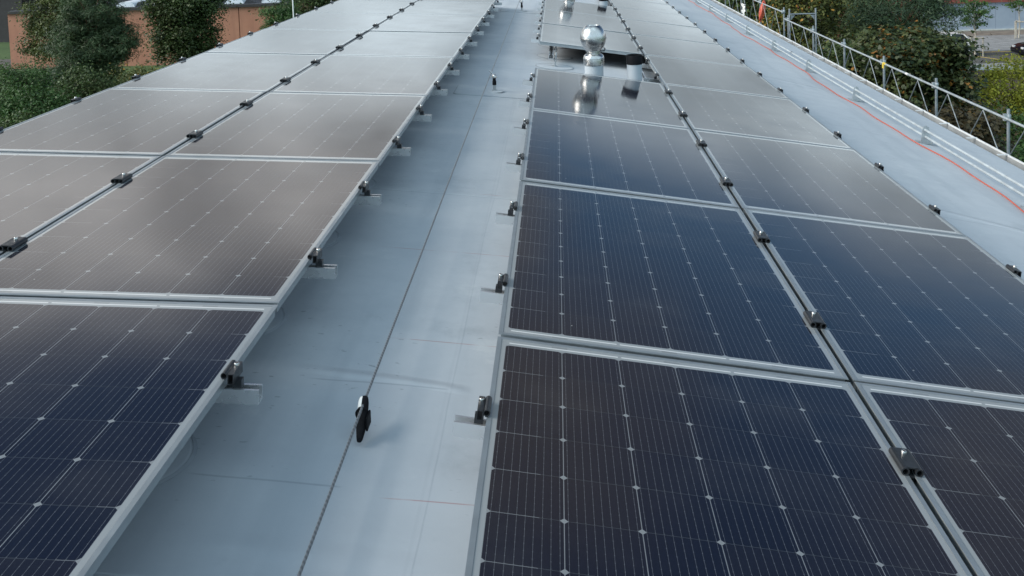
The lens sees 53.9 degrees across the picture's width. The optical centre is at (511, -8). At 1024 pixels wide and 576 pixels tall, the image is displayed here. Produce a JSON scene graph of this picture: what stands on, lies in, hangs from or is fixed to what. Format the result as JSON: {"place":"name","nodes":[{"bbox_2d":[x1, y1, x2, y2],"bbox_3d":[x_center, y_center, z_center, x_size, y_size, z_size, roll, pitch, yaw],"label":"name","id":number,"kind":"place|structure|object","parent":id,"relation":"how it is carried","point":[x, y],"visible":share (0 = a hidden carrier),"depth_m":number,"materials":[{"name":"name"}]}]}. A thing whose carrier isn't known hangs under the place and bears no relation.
{"place":"outdoors","nodes":[
{"label":"outdoors","id":0,"kind":"place"},
{"bbox_2d":[3,0,337,68],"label":"terracotta building","id":1,"kind":"structure","parent":0,"point":[242,22],"depth_m":78.20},
{"bbox_2d":[0,29,1023,86],"bbox_3d":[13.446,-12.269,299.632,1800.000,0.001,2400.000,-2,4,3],"label":"ground","id":2,"kind":"structure","parent":0,"point":[4,49],"depth_m":82.21,"materials":[{"name":"green plant"}]},
{"bbox_2d":[0,59,37,125],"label":"shrub","id":3,"kind":"object","parent":2,"relation":"on","point":[1,89],"visible":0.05,"depth_m":37.66,"materials":[{"name":"green plant"}]},
{"bbox_2d":[0,0,38,41],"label":"building","id":4,"kind":"structure","parent":2,"relation":"on","point":[8,5],"depth_m":98.73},
{"bbox_2d":[0,108,40,128],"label":"shrub","id":5,"kind":"object","parent":2,"relation":"on","point":[6,125],"visible":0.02,"depth_m":28.63,"materials":[{"name":"green plant"}]},
{"bbox_2d":[0,54,61,113],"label":"shrub","id":6,"kind":"object","parent":2,"relation":"on","point":[12,77],"visible":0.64,"depth_m":35.38,"materials":[{"name":"green plant"}]},
{"bbox_2d":[0,78,89,126],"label":"shrub","id":7,"kind":"object","parent":2,"relation":"on","point":[20,101],"visible":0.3,"depth_m":31.36,"materials":[{"name":"green plant"}]},
{"bbox_2d":[8,0,84,66],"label":"leafy tree","id":8,"kind":"object","parent":2,"relation":"on","point":[38,21],"visible":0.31,"depth_m":62.47,"materials":[{"name":"green plant"}]},
{"bbox_2d":[19,57,102,98],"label":"shrub","id":9,"kind":"object","parent":2,"relation":"on","point":[58,69],"visible":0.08,"depth_m":44.79,"materials":[{"name":"green plant"}]},
{"bbox_2d":[12,52,131,115],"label":"shrub","id":10,"kind":"object","parent":2,"relation":"on","point":[94,88],"visible":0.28,"depth_m":40.43,"materials":[{"name":"green plant"}]},
{"bbox_2d":[37,0,148,83],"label":"leafy tree","id":11,"kind":"object","parent":2,"relation":"on","point":[107,36],"visible":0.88,"depth_m":45.50,"materials":[{"name":"green plant"}]},
{"bbox_2d":[106,61,158,85],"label":"shrub","id":12,"kind":"object","parent":2,"relation":"on","point":[141,71],"visible":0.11,"depth_m":43.20,"materials":[{"name":"green plant"}]},
{"bbox_2d":[137,0,241,67],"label":"leafy tree","id":13,"kind":"object","parent":2,"relation":"on","point":[182,29],"visible":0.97,"depth_m":50.18,"materials":[{"name":"green plant"}]},
{"bbox_2d":[252,0,301,31],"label":"fern leaf tree","id":14,"kind":"object","parent":2,"relation":"on","point":[281,13],"visible":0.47,"depth_m":41.35,"materials":[{"name":"green plant"}]},
{"bbox_2d":[248,0,336,26],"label":"leafy tree","id":15,"kind":"object","parent":2,"relation":"on","point":[310,5],"visible":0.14,"depth_m":54.64,"materials":[{"name":"green plant"}]},
{"bbox_2d":[93,0,1023,575],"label":"barrel roof building","id":16,"kind":"structure","parent":2,"relation":"on","point":[241,488],"depth_m":3.24,"materials":[{"name":"metal"}]},
{"bbox_2d":[453,70,531,99],"bbox_3d":[-0.137,0.704,7.846,0.610,0.209,0.430,-2,4,3],"label":"lifeline post","id":17,"kind":"object","parent":16,"relation":"on","point":[495,91],"visible":0.94,"depth_m":7.83,"materials":[{"name":"metal"}]},
{"bbox_2d":[297,0,519,575],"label":"safety cable","id":18,"kind":"object","parent":17,"relation":"attached to","point":[339,467],"visible":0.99,"depth_m":2.81,"materials":[{"name":"metal"}]},
{"bbox_2d":[355,395,370,442],"bbox_3d":[-0.394,1.117,2.647,0.040,0.072,0.122,-2,4,3],"label":"cable grip","id":19,"kind":"object","parent":18,"relation":"hanging from","point":[363,424],"visible":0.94,"depth_m":2.63,"materials":[{"name":"plastic"}]},
{"bbox_2d":[500,0,542,13],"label":"lifeline post","id":20,"kind":"object","parent":16,"relation":"on","point":[520,11],"visible":0.92,"depth_m":14.48,"materials":[{"name":"metal"}]},
{"bbox_2d":[547,46,557,66],"bbox_3d":[0.503,0.414,12.141,0.105,0.145,5.630,7,5,2],"label":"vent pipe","id":21,"kind":"object","parent":16,"relation":"on","point":[552,51],"visible":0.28,"depth_m":9.50,"materials":[{"name":"metal"}]},
{"bbox_2d":[537,4,696,25],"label":"mounting rail","id":22,"kind":"object","parent":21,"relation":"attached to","point":[541,8],"visible":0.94,"depth_m":13.43,"materials":[{"name":"silver metal"}]},
{"bbox_2d":[543,0,619,17],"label":"solar panel","id":23,"kind":"object","parent":22,"relation":"attached to","point":[583,8],"visible":0.85,"depth_m":13.78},
{"bbox_2d":[614,7,698,27],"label":"solar panel","id":24,"kind":"object","parent":22,"relation":"on","point":[654,16],"visible":0.85,"depth_m":13.74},
{"bbox_2d":[536,10,706,33],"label":"mounting rail","id":25,"kind":"object","parent":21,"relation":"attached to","point":[539,15],"visible":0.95,"depth_m":12.58,"materials":[{"name":"silver metal"}]},
{"bbox_2d":[541,9,628,33],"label":"solar panel","id":26,"kind":"object","parent":25,"relation":"attached to","point":[580,20],"visible":0.84,"depth_m":12.12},
{"bbox_2d":[621,18,719,44],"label":"solar panel","id":27,"kind":"object","parent":25,"relation":"attached to","point":[670,31],"visible":0.86,"depth_m":12.04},
{"bbox_2d":[533,25,729,51],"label":"mounting rail","id":28,"kind":"object","parent":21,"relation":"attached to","point":[538,31],"visible":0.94,"depth_m":10.89,"materials":[{"name":"silver metal"}]},
{"bbox_2d":[539,23,642,54],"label":"solar panel","id":29,"kind":"object","parent":28,"relation":"attached to","point":[569,37],"visible":0.76,"depth_m":10.22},
{"bbox_2d":[631,34,747,66],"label":"solar panel","id":30,"kind":"object","parent":28,"relation":"attached to","point":[683,49],"visible":0.88,"depth_m":10.35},
{"bbox_2d":[531,34,744,62],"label":"mounting rail","id":31,"kind":"object","parent":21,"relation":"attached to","point":[536,40],"visible":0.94,"depth_m":10.04,"materials":[{"name":"silver metal"}]},
{"bbox_2d":[580,24,606,75],"bbox_3d":[0.660,0.552,8.114,0.215,0.588,0.215,-2,4,3],"label":"ball ventilator","id":32,"kind":"object","parent":16,"relation":"on","point":[593,37],"visible":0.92,"depth_m":8.04,"materials":[{"name":"silver metal"}]},
{"bbox_2d":[626,54,642,80],"bbox_3d":[0.988,0.690,8.110,0.170,0.383,0.170,-2,4,3],"label":"vent pipe","id":33,"kind":"object","parent":16,"relation":"on","point":[634,62],"visible":0.6,"depth_m":8.05,"materials":[{"name":"silver metal"}]},
{"bbox_2d":[689,0,1023,212],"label":"red cable","id":34,"kind":"object","parent":16,"relation":"on","point":[887,124],"visible":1,"depth_m":8.38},
{"bbox_2d":[694,0,1023,207],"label":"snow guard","id":35,"kind":"object","parent":16,"relation":"on","point":[924,134],"visible":0.99,"depth_m":8.87,"materials":[{"name":"metal"}]},
{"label":"base rail","id":36,"kind":"object","parent":16,"relation":"on","visible":0},
{"bbox_2d":[0,127,410,155],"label":"mounting rail","id":37,"kind":"object","parent":36,"relation":"attached to","point":[399,150],"visible":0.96,"depth_m":5.00,"materials":[{"name":"silver metal"}]},
{"bbox_2d":[215,360,262,404],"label":"mounting rail","id":38,"kind":"object","parent":36,"relation":"attached to","point":[237,390],"visible":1,"depth_m":2.45,"materials":[{"name":"silver metal"}]},
{"bbox_2d":[0,296,277,575],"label":"solar panel","id":39,"kind":"object","parent":38,"relation":"attached to","point":[106,406],"visible":1,"depth_m":2.30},
{"bbox_2d":[111,173,380,204],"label":"mounting rail","id":40,"kind":"object","parent":36,"relation":"attached to","point":[367,197],"visible":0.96,"depth_m":4.14,"materials":[{"name":"silver metal"}]},
{"bbox_2d":[70,97,431,121],"bbox_3d":[-1.549,0.676,5.892,2.165,0.097,0.094,1,4,2],"label":"mounting rail","id":41,"kind":"object","parent":36,"relation":"attached to","point":[421,116],"visible":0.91,"depth_m":5.84,"materials":[{"name":"silver metal"}]},
{"bbox_2d":[0,88,266,157],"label":"solar panel","id":42,"kind":"object","parent":41,"relation":"on","point":[136,121],"visible":0.83,"depth_m":5.35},
{"bbox_2d":[165,92,426,166],"bbox_3d":[-1.065,0.710,5.464,1.002,0.032,1.682,1,4,2],"label":"solar panel","id":43,"kind":"object","parent":41,"relation":"on","point":[321,126],"visible":0.91,"depth_m":5.27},
{"bbox_2d":[132,74,447,94],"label":"mounting rail","id":44,"kind":"object","parent":36,"relation":"attached to","point":[438,91],"visible":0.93,"depth_m":6.69,"materials":[{"name":"silver metal"}]},
{"bbox_2d":[112,52,326,93],"bbox_3d":[-2.004,0.564,7.199,1.002,0.033,1.682,1,4,2],"label":"solar panel","id":45,"kind":"object","parent":44,"relation":"on","point":[236,71],"visible":0.82,"depth_m":7.06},
{"bbox_2d":[179,57,459,74],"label":"mounting rail","id":46,"kind":"object","parent":36,"relation":"attached to","point":[451,71],"visible":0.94,"depth_m":7.53,"materials":[{"name":"silver metal"}]},
{"bbox_2d":[270,54,454,99],"bbox_3d":[-0.990,0.581,7.157,1.002,0.034,1.682,1,5,2],"label":"solar panel","id":47,"kind":"object","parent":46,"relation":"attached to","point":[376,74],"visible":0.93,"depth_m":7.01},
{"bbox_2d":[217,43,468,58],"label":"mounting rail","id":48,"kind":"object","parent":36,"relation":"attached to","point":[462,55],"visible":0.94,"depth_m":8.38,"materials":[{"name":"silver metal"}]},
{"bbox_2d":[247,31,476,45],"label":"mounting rail","id":49,"kind":"object","parent":36,"relation":"attached to","point":[470,43],"visible":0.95,"depth_m":9.22,"materials":[{"name":"silver metal"}]},
{"bbox_2d":[206,28,366,55],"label":"solar panel","id":50,"kind":"object","parent":49,"relation":"on","point":[296,41],"visible":0.82,"depth_m":8.77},
{"bbox_2d":[331,31,472,60],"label":"solar panel","id":51,"kind":"object","parent":49,"relation":"on","point":[425,44],"visible":0.9,"depth_m":8.74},
{"bbox_2d":[273,22,483,34],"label":"mounting rail","id":52,"kind":"object","parent":36,"relation":"attached to","point":[477,32],"visible":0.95,"depth_m":10.07,"materials":[{"name":"silver metal"}]},
{"bbox_2d":[295,14,488,25],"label":"mounting rail","id":53,"kind":"object","parent":36,"relation":"attached to","point":[483,23],"visible":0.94,"depth_m":10.91,"materials":[{"name":"silver metal"}]},
{"bbox_2d":[268,12,394,31],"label":"solar panel","id":54,"kind":"object","parent":53,"relation":"on","point":[335,21],"visible":0.81,"depth_m":10.50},
{"bbox_2d":[369,13,484,34],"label":"solar panel","id":55,"kind":"object","parent":53,"relation":"attached to","point":[442,23],"visible":0.87,"depth_m":10.41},
{"bbox_2d":[330,1,497,10],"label":"mounting rail","id":56,"kind":"object","parent":36,"relation":"attached to","point":[493,9],"visible":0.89,"depth_m":12.60,"materials":[{"name":"silver metal"}]},
{"bbox_2d":[398,1,493,17],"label":"solar panel","id":57,"kind":"object","parent":56,"relation":"on","point":[451,8],"visible":0.85,"depth_m":12.18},
{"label":"rail","id":58,"kind":"object","parent":36,"relation":"attached to","visible":0},
{"bbox_2d":[418,0,496,3],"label":"solar panel","id":59,"kind":"object","parent":58,"relation":"attached to","point":[493,1],"visible":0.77,"depth_m":13.24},
{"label":"base rail","id":60,"kind":"object","parent":16,"relation":"on","visible":0},
{"bbox_2d":[522,73,808,112],"bbox_3d":[1.147,0.765,7.484,2.143,0.097,0.094,7,5,2],"label":"mounting rail","id":61,"kind":"object","parent":60,"relation":"attached to","point":[530,83],"visible":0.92,"depth_m":7.50,"materials":[{"name":"silver metal"}]},
{"bbox_2d":[530,68,689,128],"bbox_3d":[0.641,0.731,7.095,1.002,0.034,1.682,7,5,2],"label":"solar panel","id":62,"kind":"object","parent":61,"relation":"attached to","point":[604,97],"visible":0.88,"depth_m":6.95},
{"bbox_2d":[663,83,853,148],"bbox_3d":[1.648,0.853,7.062,1.002,0.034,1.682,7,5,2],"label":"solar panel","id":63,"kind":"object","parent":61,"relation":"attached to","point":[735,113],"visible":0.9,"depth_m":6.91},
{"bbox_2d":[452,396,923,481],"bbox_3d":[0.925,1.151,2.412,2.143,0.097,0.094,7,5,2],"label":"mounting rail","id":64,"kind":"object","parent":60,"relation":"attached to","point":[474,428],"visible":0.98,"depth_m":2.43,"materials":[{"name":"silver metal"}]},
{"bbox_2d":[465,336,971,575],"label":"solar panel","id":65,"kind":"object","parent":64,"relation":"attached to","point":[595,462],"visible":1,"depth_m":2.25,"materials":[{"name":"glass"}]},
{"bbox_2d":[854,382,1023,575],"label":"solar panel","id":66,"kind":"object","parent":64,"relation":"attached to","point":[967,453],"visible":0.95,"depth_m":2.47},
{"bbox_2d":[513,119,883,170],"bbox_3d":[1.073,0.894,5.793,2.143,0.097,0.094,7,5,2],"label":"mounting rail","id":67,"kind":"object","parent":60,"relation":"attached to","point":[523,129],"visible":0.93,"depth_m":5.81,"materials":[{"name":"silver metal"}]},
{"bbox_2d":[495,201,1021,276],"bbox_3d":[0.999,1.023,4.103,2.143,0.097,0.094,7,5,2],"label":"mounting rail","id":68,"kind":"object","parent":60,"relation":"attached to","point":[506,218],"visible":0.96,"depth_m":4.12,"materials":[{"name":"silver metal"}]},
{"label":"base rail","id":69,"kind":"object","parent":16,"relation":"on","visible":0},
{"bbox_2d":[0,237,336,278],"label":"mounting rail","id":70,"kind":"object","parent":69,"relation":"attached to","point":[318,269],"visible":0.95,"depth_m":3.31,"materials":[{"name":"silver metal"}]},
{"bbox_2d":[0,152,160,255],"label":"solar panel","id":71,"kind":"object","parent":70,"relation":"on","point":[39,192],"visible":0.78,"depth_m":4.15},
{"bbox_2d":[0,156,379,311],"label":"solar panel","id":72,"kind":"object","parent":70,"relation":"on","point":[212,229],"visible":0.95,"depth_m":3.51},
{"bbox_2d":[314,7,493,17],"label":"mounting rail","id":73,"kind":"object","parent":69,"relation":"attached to","point":[487,16],"visible":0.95,"depth_m":11.76,"materials":[{"name":"silver metal"}]},
{"bbox_2d":[309,0,415,13],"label":"solar panel","id":74,"kind":"object","parent":73,"relation":"on","point":[363,6],"visible":0.78,"depth_m":12.19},
{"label":"base rail","id":75,"kind":"object","parent":16,"relation":"on","visible":0},
{"bbox_2d":[479,273,826,331],"bbox_3d":[0.962,1.087,3.261,2.143,0.097,0.094,7,5,2],"label":"mounting rail","id":76,"kind":"object","parent":75,"relation":"attached to","point":[496,296],"visible":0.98,"depth_m":3.28,"materials":[{"name":"silver metal"}]},
{"bbox_2d":[499,181,848,381],"bbox_3d":[0.493,0.990,3.713,1.002,0.034,1.682,7,5,2],"label":"solar panel","id":77,"kind":"object","parent":76,"relation":"attached to","point":[654,277],"visible":0.88,"depth_m":3.42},
{"bbox_2d":[744,208,1023,403],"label":"solar panel","id":78,"kind":"object","parent":76,"relation":"attached to","point":[936,312],"visible":0.95,"depth_m":3.56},
{"bbox_2d":[518,93,841,138],"bbox_3d":[1.110,0.830,6.642,2.143,0.097,0.094,7,5,2],"label":"mounting rail","id":79,"kind":"object","parent":75,"relation":"attached to","point":[523,103],"visible":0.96,"depth_m":6.66,"materials":[{"name":"silver metal"}]},
{"bbox_2d":[642,58,761,75],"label":"mounting rail","id":80,"kind":"object","parent":75,"relation":"attached to","point":[646,65],"visible":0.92,"depth_m":9.16,"materials":[{"name":"silver metal"}]},
{"bbox_2d":[505,153,940,214],"bbox_3d":[1.036,0.958,4.952,2.143,0.097,0.094,7,5,2],"label":"mounting rail","id":81,"kind":"object","parent":75,"relation":"attached to","point":[514,167],"visible":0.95,"depth_m":4.97,"materials":[{"name":"silver metal"}]},
{"bbox_2d":[520,108,739,207],"bbox_3d":[0.567,0.860,5.405,1.002,0.034,1.682,7,5,2],"label":"solar panel","id":82,"kind":"object","parent":81,"relation":"attached to","point":[618,156],"visible":0.88,"depth_m":5.20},
{"bbox_2d":[692,129,965,235],"bbox_3d":[1.573,0.982,5.370,1.002,0.032,1.682,7,5,2],"label":"solar panel","id":83,"kind":"object","parent":81,"relation":"attached to","point":[810,180],"visible":0.86,"depth_m":5.18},
{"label":"rail","id":84,"kind":"object","parent":75,"relation":"attached to","visible":0},
{"bbox_2d":[609,0,681,14],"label":"solar panel","id":85,"kind":"object","parent":84,"relation":"attached to","point":[648,6],"visible":0.79,"depth_m":15.42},
{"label":"rail","id":86,"kind":"object","parent":75,"relation":"attached to","visible":0},
{"bbox_2d":[635,0,668,4],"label":"solar panel","id":87,"kind":"object","parent":86,"relation":"attached to","point":[658,1],"visible":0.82,"depth_m":16.60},
{"bbox_2d":[725,0,784,35],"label":"scaffold guardrail","id":88,"kind":"object","parent":2,"relation":"on","point":[781,11],"visible":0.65,"depth_m":21.70,"materials":[{"name":"metal"}]},
{"bbox_2d":[759,0,765,21],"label":"cable coil","id":89,"kind":"object","parent":88,"relation":"hanging from","point":[761,12],"visible":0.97,"depth_m":22.46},
{"bbox_2d":[789,8,816,52],"bbox_3d":[5.973,4.543,20.512,0.552,8.490,0.033,-2,4,3],"label":"scaffold portal","id":90,"kind":"object","parent":2,"relation":"on","point":[813,16],"visible":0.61,"depth_m":20.20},
{"bbox_2d":[784,15,1023,155],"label":"scaffold guardrail","id":91,"kind":"object","parent":2,"relation":"on","point":[1004,116],"visible":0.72,"depth_m":12.68,"materials":[{"name":"metal"}]},
{"bbox_2d":[747,0,1023,32],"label":"building","id":92,"kind":"structure","parent":0,"point":[1005,18],"depth_m":82.32,"materials":[{"name":"grey metal"}]},
{"bbox_2d":[818,34,1023,50],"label":"cobble paving","id":93,"kind":"structure","parent":0,"point":[1001,42],"depth_m":75.37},
{"bbox_2d":[1001,0,1023,37],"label":"young tree","id":94,"kind":"object","parent":93,"relation":"on","point":[1019,3],"visible":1,"depth_m":76.75,"materials":[{"name":"green plant"}]},
{"bbox_2d":[819,30,1023,38],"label":"paving strip","id":95,"kind":"object","parent":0,"point":[995,32],"depth_m":80.63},
{"bbox_2d":[921,63,1022,68],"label":"pavement","id":96,"kind":"structure","parent":0,"point":[985,65],"depth_m":64.05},
{"bbox_2d":[968,69,1023,141],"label":"planting soil","id":97,"kind":"structure","parent":0,"point":[983,71],"depth_m":58.68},
{"bbox_2d":[716,0,802,38],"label":"leafy tree","id":98,"kind":"object","parent":97,"relation":"on","point":[748,4],"visible":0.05,"depth_m":41.88,"materials":[{"name":"green plant"}]},
{"bbox_2d":[750,1,861,50],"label":"leafy tree","id":99,"kind":"object","parent":97,"relation":"on","point":[827,22],"visible":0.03,"depth_m":56.66,"materials":[{"name":"green plant"}]},
{"bbox_2d":[748,0,864,53],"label":"leafy tree","id":100,"kind":"object","parent":97,"relation":"on","point":[829,11],"visible":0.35,"depth_m":37.50,"materials":[{"name":"green plant"}]},
{"bbox_2d":[812,40,856,62],"bbox_3d":[10.680,4.665,32.875,4.804,6.322,4.650,-2,4,3],"label":"maple tree","id":101,"kind":"object","parent":97,"relation":"on","point":[829,58],"visible":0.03,"depth_m":32.75,"materials":[{"name":"green plant"}]},
{"bbox_2d":[814,35,895,87],"bbox_3d":[9.630,4.659,30.966,4.722,6.686,4.608,1,5,35],"label":"leafy tree","id":102,"kind":"object","parent":97,"relation":"on","point":[839,54],"depth_m":30.70,"materials":[{"name":"green plant"}]},
{"bbox_2d":[839,0,981,42],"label":"pine tree","id":103,"kind":"object","parent":97,"relation":"on","point":[932,9],"visible":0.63,"depth_m":39.20,"materials":[{"name":"green plant"}]},
{"bbox_2d":[829,16,999,122],"bbox_3d":[11.936,4.363,30.445,5.403,7.195,5.321,-2,4,3],"label":"maple tree","id":104,"kind":"object","parent":97,"relation":"on","point":[946,62],"visible":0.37,"depth_m":29.17,"materials":[{"name":"green plant"}]},
{"bbox_2d":[906,92,1023,152],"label":"copper maple","id":105,"kind":"object","parent":97,"relation":"on","point":[966,120],"visible":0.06,"depth_m":24.95,"materials":[{"name":"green plant"}]},
{"bbox_2d":[970,48,1023,130],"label":"shrub","id":106,"kind":"object","parent":97,"relation":"on","point":[993,92],"visible":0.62,"depth_m":41.01,"materials":[{"name":"green plant"}]},
{"bbox_2d":[975,99,1023,158],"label":"shrub","id":107,"kind":"object","parent":97,"relation":"on","point":[1018,119],"visible":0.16,"depth_m":35.42,"materials":[{"name":"green plant"}]},
{"bbox_2d":[1001,134,1023,161],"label":"leafy tree","id":108,"kind":"object","parent":97,"relation":"on","point":[1017,155],"visible":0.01,"depth_m":27.58,"materials":[{"name":"green plant"}]},
{"bbox_2d":[969,50,1023,63],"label":"parking asphalt","id":109,"kind":"structure","parent":0,"point":[989,55],"depth_m":68.15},
{"bbox_2d":[942,32,971,50],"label":"parked car","id":110,"kind":"object","parent":109,"relation":"on","point":[961,35],"visible":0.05,"depth_m":69.09,"materials":[{"name":"white paint"}]},
{"bbox_2d":[953,0,997,54],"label":"young tree","id":111,"kind":"object","parent":109,"relation":"on","point":[977,13],"visible":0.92,"depth_m":68.33,"materials":[{"name":"green plant"}]},
{"bbox_2d":[1010,42,1023,54],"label":"parked car","id":112,"kind":"object","parent":109,"relation":"on","point":[1016,47],"visible":0.97,"depth_m":67.87,"materials":[{"name":"black paint"}]},
{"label":"base rail","id":113,"kind":"object","parent":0,"visible":0},
{"bbox_2d":[644,72,782,92],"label":"mounting rail","id":114,"kind":"object","parent":113,"relation":"attached to","point":[655,80],"visible":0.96,"depth_m":8.32,"materials":[{"name":"metal"}]},
{"bbox_2d":[644,54,789,98],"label":"solar panel","id":115,"kind":"object","parent":114,"relation":"on","point":[711,75],"visible":0.91,"depth_m":8.63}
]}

